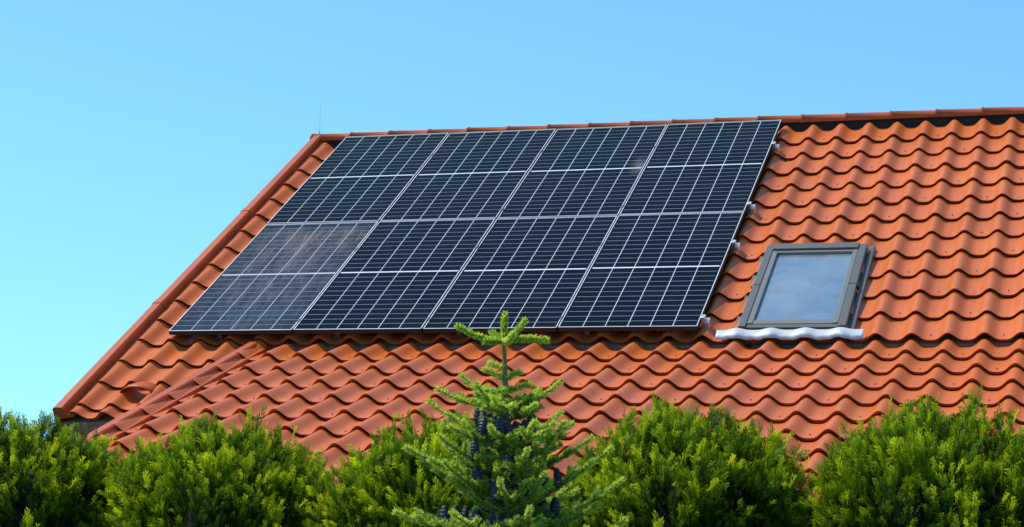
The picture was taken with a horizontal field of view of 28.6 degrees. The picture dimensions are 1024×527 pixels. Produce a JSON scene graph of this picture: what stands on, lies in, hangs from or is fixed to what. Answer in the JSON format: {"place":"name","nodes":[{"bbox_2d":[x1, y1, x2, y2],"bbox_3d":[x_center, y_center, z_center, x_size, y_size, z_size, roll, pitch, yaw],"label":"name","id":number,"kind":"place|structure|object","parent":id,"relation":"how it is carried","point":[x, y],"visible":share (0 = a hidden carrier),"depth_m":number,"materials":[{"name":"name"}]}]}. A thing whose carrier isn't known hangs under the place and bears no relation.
{"place":"outdoors","nodes":[
{"label":"outdoors","id":0,"kind":"place"},
{"bbox_2d":[0,0,1023,437],"label":"sky","id":1,"kind":"structure","parent":0,"point":[133,133],"materials":[{"name":"blue"}]},
{"bbox_3d":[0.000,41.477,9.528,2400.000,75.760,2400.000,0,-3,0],"label":"ground","id":2,"kind":"structure","parent":0,"visible":0},
{"bbox_2d":[0,406,128,526],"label":"thuja shrub","id":3,"kind":"object","parent":2,"relation":"on","point":[62,487],"visible":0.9,"depth_m":8.81,"materials":[{"name":"green plant"}]},
{"bbox_2d":[79,403,345,526],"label":"thuja shrub","id":4,"kind":"object","parent":2,"relation":"on","point":[205,474],"visible":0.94,"depth_m":8.49,"materials":[{"name":"green plant"}]},
{"bbox_2d":[295,407,563,526],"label":"thuja shrub","id":5,"kind":"object","parent":2,"relation":"on","point":[376,489],"visible":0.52,"depth_m":8.21,"materials":[{"name":"green plant"}]},
{"bbox_2d":[391,310,626,526],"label":"fir tree","id":6,"kind":"object","parent":2,"relation":"on","point":[477,477],"visible":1,"depth_m":6.40,"materials":[{"name":"green plant"}]},
{"bbox_2d":[559,392,824,526],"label":"thuja shrub","id":7,"kind":"object","parent":2,"relation":"on","point":[679,470],"visible":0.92,"depth_m":7.87,"materials":[{"name":"green plant"}]},
{"bbox_2d":[800,384,1023,526],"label":"thuja shrub","id":8,"kind":"object","parent":2,"relation":"on","point":[932,467],"visible":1,"depth_m":7.55,"materials":[{"name":"green plant"}]},
{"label":"walls","id":9,"kind":"object","parent":2,"relation":"on","visible":0},
{"bbox_2d":[119,352,1023,508],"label":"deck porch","id":10,"kind":"object","parent":9,"relation":"on","point":[581,397],"depth_m":13.76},
{"bbox_2d":[63,360,214,426],"bbox_3d":[-2.636,0.967,15.313,1.130,0.641,1.087,-1,-4,17],"label":"deck corner","id":11,"kind":"object","parent":10,"relation":"on","point":[103,419],"visible":0.14,"depth_m":14.94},
{"bbox_2d":[63,427,98,437],"bbox_3d":[-2.878,1.240,14.736,1.026,0.077,0.130,-1,-4,17],"label":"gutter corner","id":12,"kind":"object","parent":11,"relation":"attached to","point":[90,429],"depth_m":14.78,"materials":[{"name":"grey"}]},
{"bbox_2d":[69,340,266,419],"bbox_3d":[-2.603,0.875,15.237,1.140,0.608,1.114,-1,-4,17],"label":"roof tiles corner","id":13,"kind":"object","parent":11,"relation":"on","point":[103,398],"visible":0.69,"depth_m":15.38,"materials":[{"name":"orange ceramic"}]},
{"bbox_2d":[119,382,156,392],"bbox_3d":[-2.788,0.947,15.076,0.310,0.125,0.188,-1,-4,17],"label":"roof vent hood","id":14,"kind":"object","parent":13,"relation":"on","point":[150,386],"visible":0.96,"depth_m":15.02,"materials":[{"name":"orange ceramic"}]},
{"bbox_2d":[144,139,811,349],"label":"deck","id":15,"kind":"structure","parent":10,"relation":"on","point":[548,346],"depth_m":15.25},
{"bbox_2d":[86,338,1023,505],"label":"tiled roof","id":16,"kind":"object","parent":10,"relation":"on","point":[285,393],"visible":0.52,"depth_m":13.55,"materials":[{"name":"tile"}]},
{"bbox_2d":[138,117,1023,345],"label":"roof tiles","id":17,"kind":"object","parent":10,"relation":"on","point":[720,307],"visible":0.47,"depth_m":16.05,"materials":[{"name":"orange ceramic"}]},
{"bbox_2d":[45,339,271,467],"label":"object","id":18,"kind":"object","parent":17,"relation":"attached to","point":[161,396],"visible":0.32,"depth_m":14.29,"materials":[{"name":"ceramic"}]},
{"bbox_2d":[52,135,328,425],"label":"roof verge trim","id":19,"kind":"structure","parent":17,"relation":"attached to","point":[88,382],"depth_m":16.70,"materials":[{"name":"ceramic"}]},
{"bbox_2d":[152,299,167,308],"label":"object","id":20,"kind":"object","parent":19,"relation":"attached to","point":[163,302],"visible":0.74,"depth_m":16.41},
{"bbox_2d":[241,207,254,215],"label":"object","id":21,"kind":"object","parent":19,"relation":"on","point":[250,210],"visible":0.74,"depth_m":18.07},
{"bbox_2d":[217,141,779,336],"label":"mounting rails","id":22,"kind":"object","parent":17,"relation":"attached to","point":[705,322],"visible":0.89,"depth_m":15.85,"materials":[{"name":"metal"}]},
{"bbox_2d":[169,221,377,334],"bbox_3d":[-1.921,0.099,16.560,1.046,0.039,2.088,-1,24,17],"label":"solar panel","id":23,"kind":"object","parent":22,"relation":"attached to","point":[274,278],"visible":1,"depth_m":16.45,"materials":[{"name":"blue glass"}]},
{"bbox_2d":[267,133,448,223],"bbox_3d":[-1.371,-0.782,18.388,1.046,0.037,2.088,-1,24,17],"label":"solar panel","id":24,"kind":"object","parent":22,"relation":"attached to","point":[360,179],"visible":1,"depth_m":18.31,"materials":[{"name":"blue glass"}]},
{"bbox_2d":[293,218,495,333],"bbox_3d":[-0.909,0.079,16.246,1.046,0.038,2.088,-1,24,17],"label":"solar panel","id":25,"kind":"object","parent":22,"relation":"attached to","point":[396,276],"visible":1,"depth_m":16.13,"materials":[{"name":"blue glass"}]},
{"bbox_2d":[380,129,555,220],"bbox_3d":[-0.359,-0.799,18.074,1.046,0.039,2.088,-1,24,17],"label":"solar panel","id":26,"kind":"object","parent":22,"relation":"attached to","point":[471,175],"visible":1,"depth_m":18.00,"materials":[{"name":"blue glass"}]},
{"bbox_2d":[423,215,617,332],"bbox_3d":[0.103,0.062,15.933,1.046,0.036,2.088,-1,24,17],"label":"solar panel","id":27,"kind":"object","parent":22,"relation":"attached to","point":[535,270],"visible":0.97,"depth_m":15.84,"materials":[{"name":"blue glass"}]},
{"bbox_2d":[498,125,666,217],"bbox_3d":[0.654,-0.816,17.761,1.046,0.036,2.088,-1,24,17],"label":"solar panel","id":28,"kind":"object","parent":22,"relation":"attached to","point":[594,171],"visible":1,"depth_m":17.68,"materials":[{"name":"blue glass"}]},
{"bbox_2d":[558,212,743,330],"bbox_3d":[1.115,0.040,15.617,1.046,0.036,2.088,-1,24,17],"label":"solar panel","id":29,"kind":"object","parent":22,"relation":"attached to","point":[654,272],"visible":1,"depth_m":15.50,"materials":[{"name":"glass"}]},
{"bbox_2d":[619,120,781,214],"bbox_3d":[1.666,-0.838,17.446,1.046,0.036,2.088,-1,24,17],"label":"solar panel","id":30,"kind":"object","parent":22,"relation":"attached to","point":[704,167],"visible":1,"depth_m":17.37,"materials":[{"name":"blue glass"}]},
{"bbox_2d":[310,107,1023,140],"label":"ridge caps","id":31,"kind":"object","parent":17,"relation":"on","point":[847,116],"visible":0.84,"depth_m":18.39,"materials":[{"name":"tile"}]},
{"bbox_2d":[327,114,1023,147],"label":"ridge batten","id":32,"kind":"object","parent":17,"relation":"attached to","point":[906,122],"visible":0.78,"depth_m":18.01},
{"bbox_2d":[715,327,863,339],"bbox_3d":[1.978,0.503,14.380,1.060,0.049,0.109,-1,24,17],"label":"lead apron","id":33,"kind":"object","parent":17,"relation":"attached to","point":[818,334],"visible":1,"depth_m":14.37,"materials":[{"name":"silver metal"}]},
{"bbox_2d":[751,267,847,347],"bbox_3d":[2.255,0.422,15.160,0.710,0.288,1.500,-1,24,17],"label":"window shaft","id":34,"kind":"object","parent":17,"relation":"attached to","point":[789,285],"visible":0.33,"depth_m":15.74,"materials":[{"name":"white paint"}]},
{"bbox_2d":[747,249,857,324],"bbox_3d":[2.193,0.220,15.058,0.660,0.133,1.270,-1,24,17],"label":"sash","id":35,"kind":"object","parent":17,"relation":"on","point":[815,258],"visible":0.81,"depth_m":15.44,"materials":[{"name":"grey metal"}]},
{"bbox_2d":[738,242,867,329],"bbox_3d":[2.199,0.213,15.076,0.780,0.169,1.420,-1,24,17],"label":"roof window","id":36,"kind":"structure","parent":17,"relation":"in","point":[845,316],"depth_m":15.07,"materials":[{"name":"grey metal"}]},
{"bbox_2d":[731,246,875,344],"bbox_3d":[2.205,0.226,15.098,0.880,0.086,1.530,-1,24,17],"label":"flashing","id":37,"kind":"object","parent":17,"relation":"attached to","point":[860,298],"visible":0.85,"depth_m":14.68,"materials":[{"name":"grey metal"}]},
{"bbox_2d":[776,135,898,242],"bbox_3d":[2.759,-0.570,16.946,0.780,1.417,2.546,-1,-4,17],"label":"deck above window","id":38,"kind":"structure","parent":17,"relation":"attached to","point":[839,189],"depth_m":16.95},
{"bbox_2d":[848,131,1023,347],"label":"deck","id":39,"kind":"structure","parent":10,"relation":"on","point":[935,343],"depth_m":14.69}
]}

